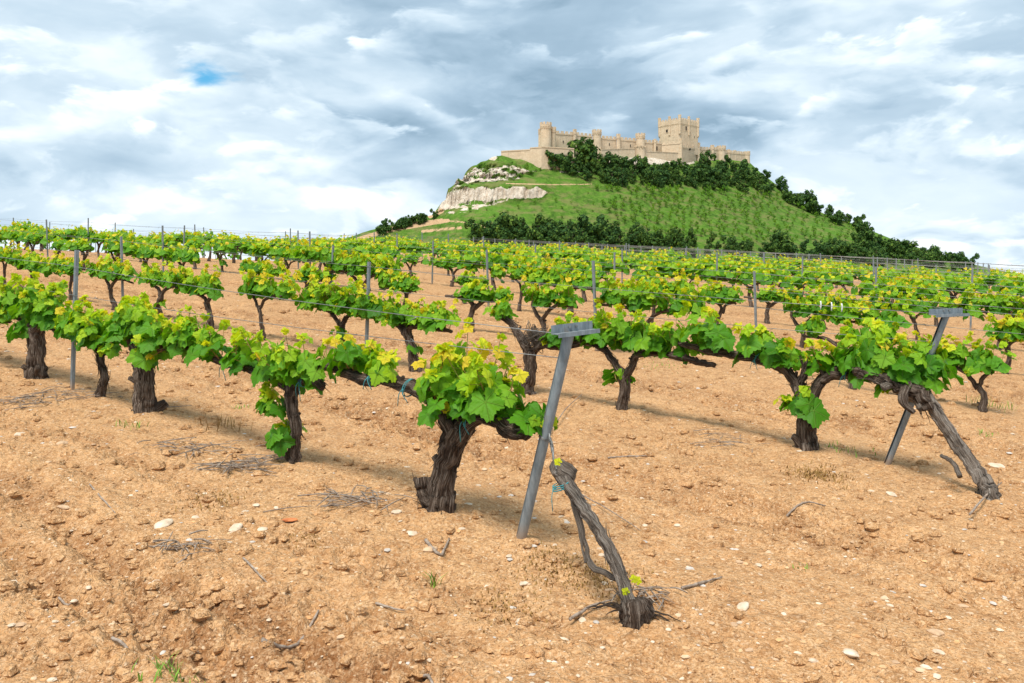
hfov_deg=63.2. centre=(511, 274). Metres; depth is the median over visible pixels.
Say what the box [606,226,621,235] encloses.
pine tree
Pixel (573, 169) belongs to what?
pine tree
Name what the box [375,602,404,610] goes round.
stick
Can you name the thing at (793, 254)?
trellis wire
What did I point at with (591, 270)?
trellis wire
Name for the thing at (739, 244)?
pine tree
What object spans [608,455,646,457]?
stick
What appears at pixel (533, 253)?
grapevine
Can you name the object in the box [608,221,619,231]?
pine tree
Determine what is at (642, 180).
pine tree
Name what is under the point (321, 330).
trellis wire
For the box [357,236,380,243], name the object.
grapevine
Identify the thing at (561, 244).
grapevine
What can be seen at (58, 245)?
grapevine
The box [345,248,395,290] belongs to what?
grapevine
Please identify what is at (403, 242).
grapevine
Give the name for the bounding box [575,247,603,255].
grapevine
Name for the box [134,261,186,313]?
grapevine
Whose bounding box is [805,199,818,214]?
pine tree
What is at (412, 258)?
grapevine
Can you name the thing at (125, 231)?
grapevine
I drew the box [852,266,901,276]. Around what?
grapevine
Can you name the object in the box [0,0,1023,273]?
sky
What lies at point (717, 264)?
trellis post
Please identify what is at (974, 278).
grapevine
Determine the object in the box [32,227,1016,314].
trellis wire
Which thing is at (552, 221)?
pine tree
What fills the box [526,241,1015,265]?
trellis wire
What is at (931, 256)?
pine tree
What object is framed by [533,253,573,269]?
grapevine
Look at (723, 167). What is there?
pine tree
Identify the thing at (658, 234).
pine tree
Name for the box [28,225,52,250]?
grapevine
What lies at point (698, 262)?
grapevine
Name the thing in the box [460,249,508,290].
grapevine
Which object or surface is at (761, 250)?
pine tree
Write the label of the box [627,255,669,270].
grapevine
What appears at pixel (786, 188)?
pine tree
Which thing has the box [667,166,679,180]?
pine tree
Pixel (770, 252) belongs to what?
trellis wire
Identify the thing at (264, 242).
grapevine
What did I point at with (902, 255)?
pine tree
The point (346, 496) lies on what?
twig pile
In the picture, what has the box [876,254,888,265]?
pine tree
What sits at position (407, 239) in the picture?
grapevine
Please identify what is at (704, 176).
pine tree
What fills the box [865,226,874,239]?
pine tree
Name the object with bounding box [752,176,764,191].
pine tree
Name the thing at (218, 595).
soil clods
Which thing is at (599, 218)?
pine tree
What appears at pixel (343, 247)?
grapevine
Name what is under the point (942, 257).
pine tree
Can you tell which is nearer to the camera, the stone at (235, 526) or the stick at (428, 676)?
the stick at (428, 676)
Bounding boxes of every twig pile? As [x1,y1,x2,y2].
[0,392,46,409]
[32,383,127,403]
[130,437,264,467]
[149,530,231,562]
[190,452,286,475]
[263,484,416,512]
[611,585,687,609]
[690,429,769,446]
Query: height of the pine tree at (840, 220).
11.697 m
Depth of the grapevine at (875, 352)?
7.92 m
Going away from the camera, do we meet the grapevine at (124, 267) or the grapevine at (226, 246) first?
the grapevine at (124, 267)
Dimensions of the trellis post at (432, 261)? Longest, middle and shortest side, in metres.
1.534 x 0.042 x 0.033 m
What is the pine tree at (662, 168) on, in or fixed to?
on the hill
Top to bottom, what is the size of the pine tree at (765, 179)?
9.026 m
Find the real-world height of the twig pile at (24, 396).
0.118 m
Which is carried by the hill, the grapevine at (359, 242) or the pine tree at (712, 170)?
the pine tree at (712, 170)
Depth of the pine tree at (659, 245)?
421.75 m
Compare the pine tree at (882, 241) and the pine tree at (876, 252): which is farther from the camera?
the pine tree at (882, 241)
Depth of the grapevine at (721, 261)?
33.32 m
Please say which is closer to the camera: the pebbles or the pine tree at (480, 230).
the pebbles
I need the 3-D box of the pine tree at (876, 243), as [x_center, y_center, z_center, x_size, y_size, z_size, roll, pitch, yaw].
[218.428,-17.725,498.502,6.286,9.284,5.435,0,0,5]
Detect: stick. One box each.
[58,596,71,605]
[89,483,115,512]
[111,636,136,664]
[242,557,266,581]
[261,610,319,648]
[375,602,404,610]
[422,674,433,682]
[424,538,441,555]
[440,538,449,555]
[552,394,581,428]
[568,599,611,620]
[583,495,639,529]
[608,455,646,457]
[681,576,721,588]
[786,501,825,516]
[968,482,1001,514]
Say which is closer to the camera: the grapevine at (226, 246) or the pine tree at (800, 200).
the grapevine at (226, 246)
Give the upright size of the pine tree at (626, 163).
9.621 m
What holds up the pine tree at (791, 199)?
on the hill
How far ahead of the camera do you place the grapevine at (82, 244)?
24.82 m
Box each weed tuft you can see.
[116,420,148,429]
[131,654,189,682]
[171,667,204,682]
[193,413,253,431]
[420,571,446,587]
[819,439,875,455]
[952,394,1017,411]
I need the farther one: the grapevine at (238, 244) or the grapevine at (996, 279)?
the grapevine at (238, 244)
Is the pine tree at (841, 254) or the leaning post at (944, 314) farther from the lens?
the pine tree at (841, 254)
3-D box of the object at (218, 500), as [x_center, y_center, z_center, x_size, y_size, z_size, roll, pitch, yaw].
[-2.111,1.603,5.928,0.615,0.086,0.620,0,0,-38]
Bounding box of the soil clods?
[0,277,1023,682]
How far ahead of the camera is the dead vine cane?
5.06 m
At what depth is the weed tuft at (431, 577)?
4.83 m
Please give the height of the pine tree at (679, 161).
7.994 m
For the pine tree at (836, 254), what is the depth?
465.89 m
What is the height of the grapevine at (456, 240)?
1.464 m
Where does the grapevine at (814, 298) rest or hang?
on the ground
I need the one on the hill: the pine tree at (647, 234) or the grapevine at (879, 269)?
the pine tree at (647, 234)
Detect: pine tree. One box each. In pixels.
[375,226,386,234]
[381,218,387,226]
[390,222,400,229]
[399,216,408,228]
[406,218,412,226]
[418,213,424,223]
[429,208,437,218]
[464,219,483,230]
[469,226,488,243]
[470,223,483,242]
[479,228,494,244]
[483,220,501,243]
[492,226,509,244]
[492,229,512,243]
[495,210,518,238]
[508,218,520,232]
[513,223,527,240]
[517,217,529,234]
[524,228,539,246]
[532,213,545,231]
[534,228,544,237]
[534,234,547,246]
[539,222,556,238]
[542,236,554,244]
[543,217,555,226]
[544,228,560,241]
[545,150,557,170]
[551,225,565,237]
[552,234,565,246]
[555,219,571,231]
[557,150,573,171]
[561,221,578,241]
[563,229,582,245]
[565,234,572,246]
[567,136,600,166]
[567,162,578,175]
[569,157,580,166]
[570,237,583,246]
[573,235,590,246]
[574,152,584,164]
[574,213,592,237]
[579,170,591,180]
[579,228,587,235]
[580,163,586,173]
[583,162,590,170]
[588,160,599,170]
[589,236,597,245]
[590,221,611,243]
[593,213,610,233]
[595,166,601,174]
[597,151,613,168]
[597,171,605,183]
[597,240,609,250]
[599,228,608,248]
[601,155,615,168]
[603,166,617,173]
[603,169,618,185]
[603,236,615,245]
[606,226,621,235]
[606,235,618,248]
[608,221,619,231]
[610,154,619,167]
[612,231,627,248]
[614,156,624,168]
[617,168,628,186]
[622,156,632,169]
[627,227,634,236]
[627,231,641,245]
[628,175,635,183]
[630,156,642,172]
[631,222,643,231]
[632,232,643,245]
[635,154,650,172]
[638,173,644,184]
[639,244,647,250]
[640,235,660,249]
[641,166,651,183]
[643,230,651,244]
[650,170,660,185]
[652,163,660,169]
[652,229,663,244]
[653,169,670,180]
[657,179,665,187]
[657,243,667,252]
[659,163,667,174]
[663,235,672,246]
[666,178,673,185]
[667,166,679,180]
[667,226,685,247]
[670,160,679,171]
[675,178,683,186]
[677,158,682,168]
[680,162,688,171]
[681,236,692,250]
[683,169,694,176]
[684,175,690,184]
[685,163,703,184]
[688,227,696,246]
[689,177,698,187]
[698,155,708,169]
[698,168,710,183]
[699,149,716,166]
[699,163,710,169]
[702,181,708,190]
[704,175,714,184]
[704,244,711,253]
[706,232,716,246]
[708,166,718,182]
[710,180,718,189]
[713,176,721,186]
[714,241,721,251]
[715,170,729,190]
[717,162,725,173]
[720,154,731,171]
[720,235,735,252]
[728,179,733,186]
[730,162,738,171]
[730,245,738,254]
[731,175,738,185]
[732,167,744,180]
[735,183,749,191]
[735,241,744,252]
[738,159,750,174]
[740,248,748,255]
[741,170,747,179]
[742,241,750,250]
[745,174,754,184]
[745,239,753,250]
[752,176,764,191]
[755,172,763,179]
[758,247,765,256]
[761,172,768,183]
[762,169,770,180]
[762,242,770,250]
[763,183,772,193]
[768,228,790,242]
[768,237,778,253]
[768,245,780,257]
[775,175,787,190]
[776,238,792,255]
[781,190,791,200]
[783,185,792,193]
[785,192,797,203]
[787,243,798,255]
[794,196,804,207]
[798,239,808,252]
[800,189,813,203]
[802,194,816,202]
[803,249,819,259]
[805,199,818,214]
[812,239,822,249]
[814,242,829,252]
[815,204,823,214]
[817,243,826,259]
[819,242,836,258]
[824,204,833,215]
[827,213,841,223]
[831,245,844,258]
[833,210,844,225]
[833,241,845,257]
[839,244,849,258]
[843,242,854,260]
[844,213,851,222]
[844,252,856,263]
[848,244,862,261]
[850,231,865,243]
[851,242,862,249]
[852,216,862,225]
[854,214,865,223]
[855,221,870,239]
[857,245,869,261]
[859,239,870,252]
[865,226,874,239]
[865,230,876,244]
[865,251,876,265]
[869,247,885,259]
[871,238,881,247]
[873,245,888,255]
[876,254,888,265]
[877,234,884,246]
[883,237,900,252]
[887,252,898,263]
[894,244,904,254]
[899,254,907,262]
[900,241,909,249]
[900,248,913,257]
[901,239,918,252]
[904,250,917,263]
[913,249,923,256]
[916,255,927,266]
[925,252,937,267]
[926,244,940,252]
[933,250,947,267]
[947,254,958,270]
[951,251,967,266]
[959,261,970,271]
[968,253,979,267]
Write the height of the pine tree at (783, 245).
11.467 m
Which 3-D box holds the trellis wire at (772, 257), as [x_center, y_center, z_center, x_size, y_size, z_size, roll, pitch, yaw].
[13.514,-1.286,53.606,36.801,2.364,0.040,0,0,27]
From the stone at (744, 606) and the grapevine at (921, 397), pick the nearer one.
the stone at (744, 606)
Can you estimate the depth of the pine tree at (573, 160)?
469.89 m
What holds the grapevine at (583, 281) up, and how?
on the ground
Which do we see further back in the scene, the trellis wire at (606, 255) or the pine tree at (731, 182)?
the pine tree at (731, 182)
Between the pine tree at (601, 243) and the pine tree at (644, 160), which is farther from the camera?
the pine tree at (644, 160)
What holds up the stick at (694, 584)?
on the ground
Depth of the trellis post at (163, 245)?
22.17 m
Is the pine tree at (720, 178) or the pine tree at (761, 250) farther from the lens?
the pine tree at (720, 178)
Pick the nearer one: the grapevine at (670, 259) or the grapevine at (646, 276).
the grapevine at (646, 276)
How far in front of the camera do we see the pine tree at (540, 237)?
409.58 m
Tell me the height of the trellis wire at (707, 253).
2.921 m
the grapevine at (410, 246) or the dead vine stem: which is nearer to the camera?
the dead vine stem
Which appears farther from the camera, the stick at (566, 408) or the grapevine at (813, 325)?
the grapevine at (813, 325)
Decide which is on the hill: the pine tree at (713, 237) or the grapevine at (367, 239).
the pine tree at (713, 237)
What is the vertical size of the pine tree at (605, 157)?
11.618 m
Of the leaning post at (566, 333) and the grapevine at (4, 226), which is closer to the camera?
the leaning post at (566, 333)
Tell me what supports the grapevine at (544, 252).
on the ground
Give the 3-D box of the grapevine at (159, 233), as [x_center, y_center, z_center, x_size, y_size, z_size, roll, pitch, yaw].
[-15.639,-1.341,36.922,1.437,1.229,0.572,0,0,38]
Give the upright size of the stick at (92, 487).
0.070 m
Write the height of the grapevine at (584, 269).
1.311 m
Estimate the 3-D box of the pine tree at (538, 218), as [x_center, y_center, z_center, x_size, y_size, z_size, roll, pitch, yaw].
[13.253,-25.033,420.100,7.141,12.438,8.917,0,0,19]
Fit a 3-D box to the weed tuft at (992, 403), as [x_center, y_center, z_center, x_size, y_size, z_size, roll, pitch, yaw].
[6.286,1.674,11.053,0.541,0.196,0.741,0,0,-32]
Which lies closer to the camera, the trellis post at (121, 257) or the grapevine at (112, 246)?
the trellis post at (121, 257)
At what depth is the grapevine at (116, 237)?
30.98 m
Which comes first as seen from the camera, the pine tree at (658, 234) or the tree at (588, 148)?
the pine tree at (658, 234)
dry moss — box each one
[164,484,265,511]
[281,526,326,552]
[428,574,564,642]
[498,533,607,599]
[550,555,676,615]
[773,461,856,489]
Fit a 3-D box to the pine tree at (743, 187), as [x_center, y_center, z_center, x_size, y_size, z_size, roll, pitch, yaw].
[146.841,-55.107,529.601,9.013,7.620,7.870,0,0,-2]
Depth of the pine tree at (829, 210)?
560.99 m
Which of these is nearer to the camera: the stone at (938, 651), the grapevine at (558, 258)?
the stone at (938, 651)
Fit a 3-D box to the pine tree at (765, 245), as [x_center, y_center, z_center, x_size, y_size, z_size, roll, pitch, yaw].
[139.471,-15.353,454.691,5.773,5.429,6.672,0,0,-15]
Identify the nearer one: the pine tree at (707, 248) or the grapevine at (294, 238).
the grapevine at (294, 238)
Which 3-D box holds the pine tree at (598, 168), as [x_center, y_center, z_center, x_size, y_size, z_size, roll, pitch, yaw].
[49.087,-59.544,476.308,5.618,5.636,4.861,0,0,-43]
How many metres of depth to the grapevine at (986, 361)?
10.51 m
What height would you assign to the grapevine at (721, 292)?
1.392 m
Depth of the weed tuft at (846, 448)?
8.28 m
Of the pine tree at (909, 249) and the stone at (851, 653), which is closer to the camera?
the stone at (851, 653)
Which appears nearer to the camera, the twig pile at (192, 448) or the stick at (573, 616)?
the stick at (573, 616)
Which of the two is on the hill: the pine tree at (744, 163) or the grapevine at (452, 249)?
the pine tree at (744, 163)
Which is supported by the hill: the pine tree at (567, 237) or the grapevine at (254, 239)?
the pine tree at (567, 237)
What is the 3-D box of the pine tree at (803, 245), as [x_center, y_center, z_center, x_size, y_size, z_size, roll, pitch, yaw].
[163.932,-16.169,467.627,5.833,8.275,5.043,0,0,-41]
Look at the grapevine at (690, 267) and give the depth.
25.37 m
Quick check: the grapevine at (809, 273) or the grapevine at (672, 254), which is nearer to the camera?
the grapevine at (809, 273)
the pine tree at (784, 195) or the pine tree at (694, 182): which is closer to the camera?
the pine tree at (694, 182)
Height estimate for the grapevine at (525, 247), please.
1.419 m
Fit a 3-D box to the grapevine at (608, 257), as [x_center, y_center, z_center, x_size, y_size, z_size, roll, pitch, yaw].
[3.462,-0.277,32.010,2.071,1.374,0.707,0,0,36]
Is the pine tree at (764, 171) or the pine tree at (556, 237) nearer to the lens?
the pine tree at (556, 237)
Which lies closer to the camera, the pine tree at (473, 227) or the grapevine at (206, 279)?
the grapevine at (206, 279)
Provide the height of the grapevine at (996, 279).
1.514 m
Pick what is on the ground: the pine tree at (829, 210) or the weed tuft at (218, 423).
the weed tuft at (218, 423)
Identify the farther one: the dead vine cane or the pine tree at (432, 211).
the pine tree at (432, 211)
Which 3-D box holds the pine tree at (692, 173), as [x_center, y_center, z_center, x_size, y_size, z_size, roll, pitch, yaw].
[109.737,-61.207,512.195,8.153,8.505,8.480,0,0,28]
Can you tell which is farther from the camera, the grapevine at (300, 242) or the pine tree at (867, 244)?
the pine tree at (867, 244)
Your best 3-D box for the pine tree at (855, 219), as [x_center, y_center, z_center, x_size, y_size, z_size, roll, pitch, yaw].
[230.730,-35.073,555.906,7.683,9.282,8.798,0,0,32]
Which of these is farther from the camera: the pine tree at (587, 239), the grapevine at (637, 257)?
the pine tree at (587, 239)
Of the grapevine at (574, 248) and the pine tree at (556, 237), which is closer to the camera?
the grapevine at (574, 248)
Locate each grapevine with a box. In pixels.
[0,224,11,248]
[0,240,24,285]
[0,271,83,378]
[0,293,15,325]
[1,224,33,252]
[12,219,43,249]
[12,246,60,277]
[22,228,53,255]
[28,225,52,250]
[48,228,71,252]
[49,236,71,256]
[51,250,84,299]
[63,224,96,254]
[63,294,127,397]
[66,236,94,270]
[83,253,138,309]
[90,230,111,256]
[101,233,133,261]
[102,291,186,413]
[108,230,135,258]
[110,228,135,253]
[123,239,161,268]
[132,233,150,239]
[133,236,151,261]
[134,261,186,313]
[147,231,169,238]
[147,234,177,264]
[155,241,200,271]
[161,304,335,463]
[169,229,198,243]
[169,263,224,327]
[184,235,214,268]
[193,229,225,261]
[209,236,238,271]
[215,235,241,262]
[219,230,250,257]
[236,247,242,259]
[237,265,303,340]
[238,256,286,276]
[240,236,285,260]
[242,234,271,258]
[246,237,275,262]
[270,236,300,266]
[275,245,307,274]
[283,234,304,242]
[285,271,376,341]
[289,261,335,291]
[291,238,312,262]
[293,239,340,285]
[298,236,341,271]
[311,235,333,243]
[317,317,558,513]
[324,243,405,288]
[332,235,355,244]
[334,242,361,273]
[335,237,366,249]
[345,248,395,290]
[354,280,460,371]
[355,241,400,258]
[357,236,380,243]
[363,240,393,252]
[375,264,423,304]
[377,234,401,243]
[391,236,416,243]
[391,238,408,249]
[395,239,431,265]
[401,249,432,277]
[420,238,442,255]
[428,242,458,267]
[428,251,478,286]
[429,241,448,255]
[437,244,462,275]
[444,240,478,254]
[445,237,474,252]
[445,276,513,332]
[450,269,488,303]
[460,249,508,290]
[461,243,485,276]
[468,242,494,267]
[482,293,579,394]
[485,243,519,268]
[491,253,557,310]
[494,248,543,286]
[498,240,524,248]
[509,244,539,256]
[510,249,537,281]
[520,271,584,333]
[523,260,605,317]
[527,244,545,249]
[532,246,560,261]
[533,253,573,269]
[539,303,717,409]
[544,242,573,261]
[546,243,597,272]
[552,258,607,301]
[561,243,588,253]
[566,253,630,291]
[570,244,596,252]
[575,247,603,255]
[581,250,624,282]
[591,246,633,273]
[593,269,712,350]
[603,246,633,255]
[621,268,696,322]
[623,253,657,275]
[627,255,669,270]
[631,266,665,283]
[632,260,674,277]
[635,250,667,260]
[651,247,691,260]
[654,253,676,278]
[654,254,725,283]
[672,271,745,323]
[674,258,708,270]
[678,300,963,450]
[686,254,731,264]
[702,254,764,291]
[711,264,776,306]
[713,250,742,261]
[731,252,757,260]
[733,256,762,284]
[744,283,801,323]
[747,256,789,264]
[751,263,789,292]
[752,259,790,290]
[766,261,810,275]
[768,270,836,291]
[777,254,824,269]
[780,286,838,347]
[786,280,870,329]
[793,265,830,294]
[795,315,899,389]
[800,262,852,291]
[809,264,853,295]
[812,257,847,264]
[814,261,861,287]
[819,267,853,296]
[826,295,915,347]
[831,260,869,278]
[839,265,888,280]
[851,273,898,312]
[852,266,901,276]
[852,367,1002,500]
[860,267,912,302]
[867,282,985,339]
[879,273,927,301]
[883,276,949,326]
[887,267,906,273]
[900,269,934,278]
[902,330,1016,412]
[905,265,938,274]
[906,269,988,305]
[928,273,982,298]
[952,269,986,277]
[955,267,985,279]
[958,283,1023,349]
[962,274,991,285]
[983,309,1023,373]
[984,268,1023,297]
[987,267,1022,281]
[990,268,1022,274]
[991,273,1023,292]
[991,293,1023,315]
[995,284,1023,311]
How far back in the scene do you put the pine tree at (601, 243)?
412.31 m
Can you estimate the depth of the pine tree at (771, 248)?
445.16 m
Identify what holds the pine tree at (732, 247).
on the hill
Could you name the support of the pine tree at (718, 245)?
on the hill
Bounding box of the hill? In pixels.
[283,155,1005,283]
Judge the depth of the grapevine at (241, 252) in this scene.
46.01 m
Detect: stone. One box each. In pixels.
[56,441,67,444]
[56,505,69,509]
[154,518,172,527]
[228,523,242,531]
[257,527,267,530]
[391,510,401,513]
[408,531,417,535]
[423,546,437,551]
[519,581,528,585]
[737,602,748,610]
[843,648,859,657]
[886,491,896,496]
[926,629,944,635]
[935,649,944,654]
[988,463,1004,467]
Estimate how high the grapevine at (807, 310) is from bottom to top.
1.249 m
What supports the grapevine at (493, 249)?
on the ground
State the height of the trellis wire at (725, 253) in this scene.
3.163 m
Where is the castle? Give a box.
[501,114,749,168]
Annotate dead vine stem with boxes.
[549,458,680,629]
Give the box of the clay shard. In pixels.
[282,518,297,521]
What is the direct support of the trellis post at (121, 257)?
on the ground
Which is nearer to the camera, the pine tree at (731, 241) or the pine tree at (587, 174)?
the pine tree at (731, 241)
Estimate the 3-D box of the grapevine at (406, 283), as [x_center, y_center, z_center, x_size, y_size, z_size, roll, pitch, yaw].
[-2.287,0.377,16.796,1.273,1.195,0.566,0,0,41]
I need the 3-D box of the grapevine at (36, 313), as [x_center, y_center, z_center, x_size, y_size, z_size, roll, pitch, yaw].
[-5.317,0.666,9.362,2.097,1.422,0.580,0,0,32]
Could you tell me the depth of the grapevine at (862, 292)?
22.20 m
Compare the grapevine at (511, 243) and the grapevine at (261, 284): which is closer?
the grapevine at (261, 284)
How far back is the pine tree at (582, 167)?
472.41 m
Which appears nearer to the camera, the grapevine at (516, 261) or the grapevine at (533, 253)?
the grapevine at (516, 261)
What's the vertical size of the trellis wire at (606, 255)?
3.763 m
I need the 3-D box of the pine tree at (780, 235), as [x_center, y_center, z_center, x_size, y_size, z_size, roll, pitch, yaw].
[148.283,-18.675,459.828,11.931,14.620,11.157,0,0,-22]
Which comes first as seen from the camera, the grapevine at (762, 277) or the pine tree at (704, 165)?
the grapevine at (762, 277)
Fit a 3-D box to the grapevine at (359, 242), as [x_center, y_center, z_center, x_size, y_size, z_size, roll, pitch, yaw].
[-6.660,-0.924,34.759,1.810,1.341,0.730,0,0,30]
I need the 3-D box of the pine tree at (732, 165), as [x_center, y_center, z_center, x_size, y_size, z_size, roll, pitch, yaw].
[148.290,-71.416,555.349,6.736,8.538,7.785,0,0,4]
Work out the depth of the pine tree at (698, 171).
510.20 m
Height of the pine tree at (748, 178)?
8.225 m
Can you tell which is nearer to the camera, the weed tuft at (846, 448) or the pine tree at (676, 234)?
the weed tuft at (846, 448)
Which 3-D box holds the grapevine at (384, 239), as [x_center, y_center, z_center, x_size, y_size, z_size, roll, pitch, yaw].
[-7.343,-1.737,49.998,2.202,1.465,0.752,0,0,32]
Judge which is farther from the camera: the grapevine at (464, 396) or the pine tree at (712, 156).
the pine tree at (712, 156)
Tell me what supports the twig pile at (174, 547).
on the ground
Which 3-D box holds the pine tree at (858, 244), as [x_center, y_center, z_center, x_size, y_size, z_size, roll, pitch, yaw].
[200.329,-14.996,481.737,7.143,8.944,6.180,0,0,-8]
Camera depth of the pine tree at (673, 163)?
507.01 m
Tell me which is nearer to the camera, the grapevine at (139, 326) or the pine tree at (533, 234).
the grapevine at (139, 326)
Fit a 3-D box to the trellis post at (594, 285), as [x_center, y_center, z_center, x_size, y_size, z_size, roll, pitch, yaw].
[1.397,0.588,13.997,0.043,1.656,0.032,-2,0,37]
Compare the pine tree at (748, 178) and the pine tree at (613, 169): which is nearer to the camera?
the pine tree at (613, 169)
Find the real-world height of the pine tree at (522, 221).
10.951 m
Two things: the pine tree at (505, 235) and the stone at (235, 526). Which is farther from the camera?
the pine tree at (505, 235)
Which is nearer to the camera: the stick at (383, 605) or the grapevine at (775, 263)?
the stick at (383, 605)
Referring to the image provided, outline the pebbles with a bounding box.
[0,275,1023,682]
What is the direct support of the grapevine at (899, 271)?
on the ground
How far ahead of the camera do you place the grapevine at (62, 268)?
17.02 m
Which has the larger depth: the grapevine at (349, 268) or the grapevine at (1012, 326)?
the grapevine at (349, 268)
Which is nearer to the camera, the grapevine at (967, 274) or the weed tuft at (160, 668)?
the weed tuft at (160, 668)
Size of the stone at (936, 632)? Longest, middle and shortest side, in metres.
0.092 x 0.070 x 0.031 m
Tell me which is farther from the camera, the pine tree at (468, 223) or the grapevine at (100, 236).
the pine tree at (468, 223)
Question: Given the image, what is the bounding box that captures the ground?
[0,247,1023,682]
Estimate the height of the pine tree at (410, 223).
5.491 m
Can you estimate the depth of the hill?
458.06 m
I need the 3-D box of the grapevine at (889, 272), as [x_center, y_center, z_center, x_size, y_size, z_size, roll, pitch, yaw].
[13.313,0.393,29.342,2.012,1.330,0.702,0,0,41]
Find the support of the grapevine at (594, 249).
on the ground
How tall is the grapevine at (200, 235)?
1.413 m
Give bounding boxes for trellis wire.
[1,242,927,341]
[1,257,550,332]
[3,283,557,357]
[4,224,1022,287]
[4,229,923,312]
[9,220,1020,308]
[21,219,1016,295]
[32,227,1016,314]
[55,233,1019,333]
[120,230,1023,281]
[132,232,1017,302]
[149,236,1017,293]
[263,234,1016,276]
[311,234,1023,274]
[333,236,1015,271]
[368,240,1012,283]
[380,241,1017,287]
[382,241,982,277]
[480,242,1008,270]
[484,238,1021,265]
[489,239,1014,269]
[497,239,1016,265]
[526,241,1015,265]
[533,245,1015,270]
[556,243,1014,265]
[591,245,1011,265]
[640,247,1014,268]
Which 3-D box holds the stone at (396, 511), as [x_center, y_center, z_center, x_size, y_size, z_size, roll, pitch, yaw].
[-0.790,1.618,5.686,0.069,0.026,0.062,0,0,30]
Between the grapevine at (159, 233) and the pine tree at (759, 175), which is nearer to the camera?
the grapevine at (159, 233)
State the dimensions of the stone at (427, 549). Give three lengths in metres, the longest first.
0.100 x 0.064 x 0.031 m
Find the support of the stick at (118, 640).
on the ground
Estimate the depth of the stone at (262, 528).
5.45 m
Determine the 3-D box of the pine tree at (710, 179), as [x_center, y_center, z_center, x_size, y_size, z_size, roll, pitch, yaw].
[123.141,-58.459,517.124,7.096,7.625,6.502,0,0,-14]
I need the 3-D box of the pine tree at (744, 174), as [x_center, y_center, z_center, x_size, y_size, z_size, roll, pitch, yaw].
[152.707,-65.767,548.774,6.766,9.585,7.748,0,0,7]
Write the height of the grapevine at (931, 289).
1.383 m
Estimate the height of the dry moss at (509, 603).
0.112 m
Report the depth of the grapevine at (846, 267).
37.62 m
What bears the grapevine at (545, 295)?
on the ground
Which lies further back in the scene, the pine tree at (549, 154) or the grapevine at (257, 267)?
the pine tree at (549, 154)
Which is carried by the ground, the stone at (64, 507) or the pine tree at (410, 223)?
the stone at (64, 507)
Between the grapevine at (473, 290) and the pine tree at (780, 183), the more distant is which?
the pine tree at (780, 183)
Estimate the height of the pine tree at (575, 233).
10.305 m
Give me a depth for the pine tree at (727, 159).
546.18 m
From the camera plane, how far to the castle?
518.68 m
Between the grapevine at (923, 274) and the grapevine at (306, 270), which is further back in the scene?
the grapevine at (923, 274)
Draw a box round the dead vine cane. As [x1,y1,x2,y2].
[548,433,556,473]
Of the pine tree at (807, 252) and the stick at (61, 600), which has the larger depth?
the pine tree at (807, 252)
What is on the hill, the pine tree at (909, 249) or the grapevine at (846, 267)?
the pine tree at (909, 249)
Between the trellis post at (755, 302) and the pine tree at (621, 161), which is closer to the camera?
the trellis post at (755, 302)
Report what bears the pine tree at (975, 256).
on the hill
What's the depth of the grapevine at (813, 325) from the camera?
11.78 m
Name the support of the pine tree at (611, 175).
on the hill
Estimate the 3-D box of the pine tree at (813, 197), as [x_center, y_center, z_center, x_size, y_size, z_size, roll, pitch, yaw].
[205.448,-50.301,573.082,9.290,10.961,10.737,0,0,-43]
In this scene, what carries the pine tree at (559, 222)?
on the hill
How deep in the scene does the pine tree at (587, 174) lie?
466.96 m
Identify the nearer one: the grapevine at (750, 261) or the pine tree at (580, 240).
the grapevine at (750, 261)
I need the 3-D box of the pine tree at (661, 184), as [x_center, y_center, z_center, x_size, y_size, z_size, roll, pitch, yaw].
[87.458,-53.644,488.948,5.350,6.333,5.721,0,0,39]
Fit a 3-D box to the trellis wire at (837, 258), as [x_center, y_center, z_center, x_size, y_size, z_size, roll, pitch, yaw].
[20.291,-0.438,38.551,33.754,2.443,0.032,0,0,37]
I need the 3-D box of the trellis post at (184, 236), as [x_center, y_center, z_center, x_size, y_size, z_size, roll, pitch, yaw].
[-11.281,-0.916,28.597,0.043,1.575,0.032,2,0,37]
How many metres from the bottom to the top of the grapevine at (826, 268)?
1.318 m
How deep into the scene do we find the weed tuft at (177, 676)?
3.60 m
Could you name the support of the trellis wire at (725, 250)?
attached to the bare trellis post
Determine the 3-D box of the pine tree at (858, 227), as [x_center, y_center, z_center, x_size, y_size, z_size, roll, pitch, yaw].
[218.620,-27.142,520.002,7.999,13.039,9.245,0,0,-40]
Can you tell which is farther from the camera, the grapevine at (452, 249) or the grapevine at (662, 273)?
the grapevine at (452, 249)
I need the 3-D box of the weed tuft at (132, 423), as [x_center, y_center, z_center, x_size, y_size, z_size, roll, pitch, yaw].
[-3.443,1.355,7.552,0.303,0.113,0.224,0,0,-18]
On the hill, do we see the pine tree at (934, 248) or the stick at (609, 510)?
the pine tree at (934, 248)
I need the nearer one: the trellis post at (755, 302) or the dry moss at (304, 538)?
the dry moss at (304, 538)
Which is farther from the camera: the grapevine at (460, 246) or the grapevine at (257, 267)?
the grapevine at (460, 246)
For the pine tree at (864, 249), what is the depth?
466.71 m
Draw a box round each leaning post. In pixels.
[516,321,599,538]
[884,308,969,464]
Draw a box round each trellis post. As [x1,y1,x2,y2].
[46,219,48,259]
[70,250,78,389]
[120,236,123,297]
[162,226,163,271]
[183,225,184,245]
[309,231,310,281]
[331,245,333,286]
[365,262,370,347]
[431,241,433,283]
[486,250,489,306]
[592,261,596,349]
[621,248,622,282]
[716,253,717,281]
[753,271,756,327]
[875,267,877,318]
[969,269,973,329]
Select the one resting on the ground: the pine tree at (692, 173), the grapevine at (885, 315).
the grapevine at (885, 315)

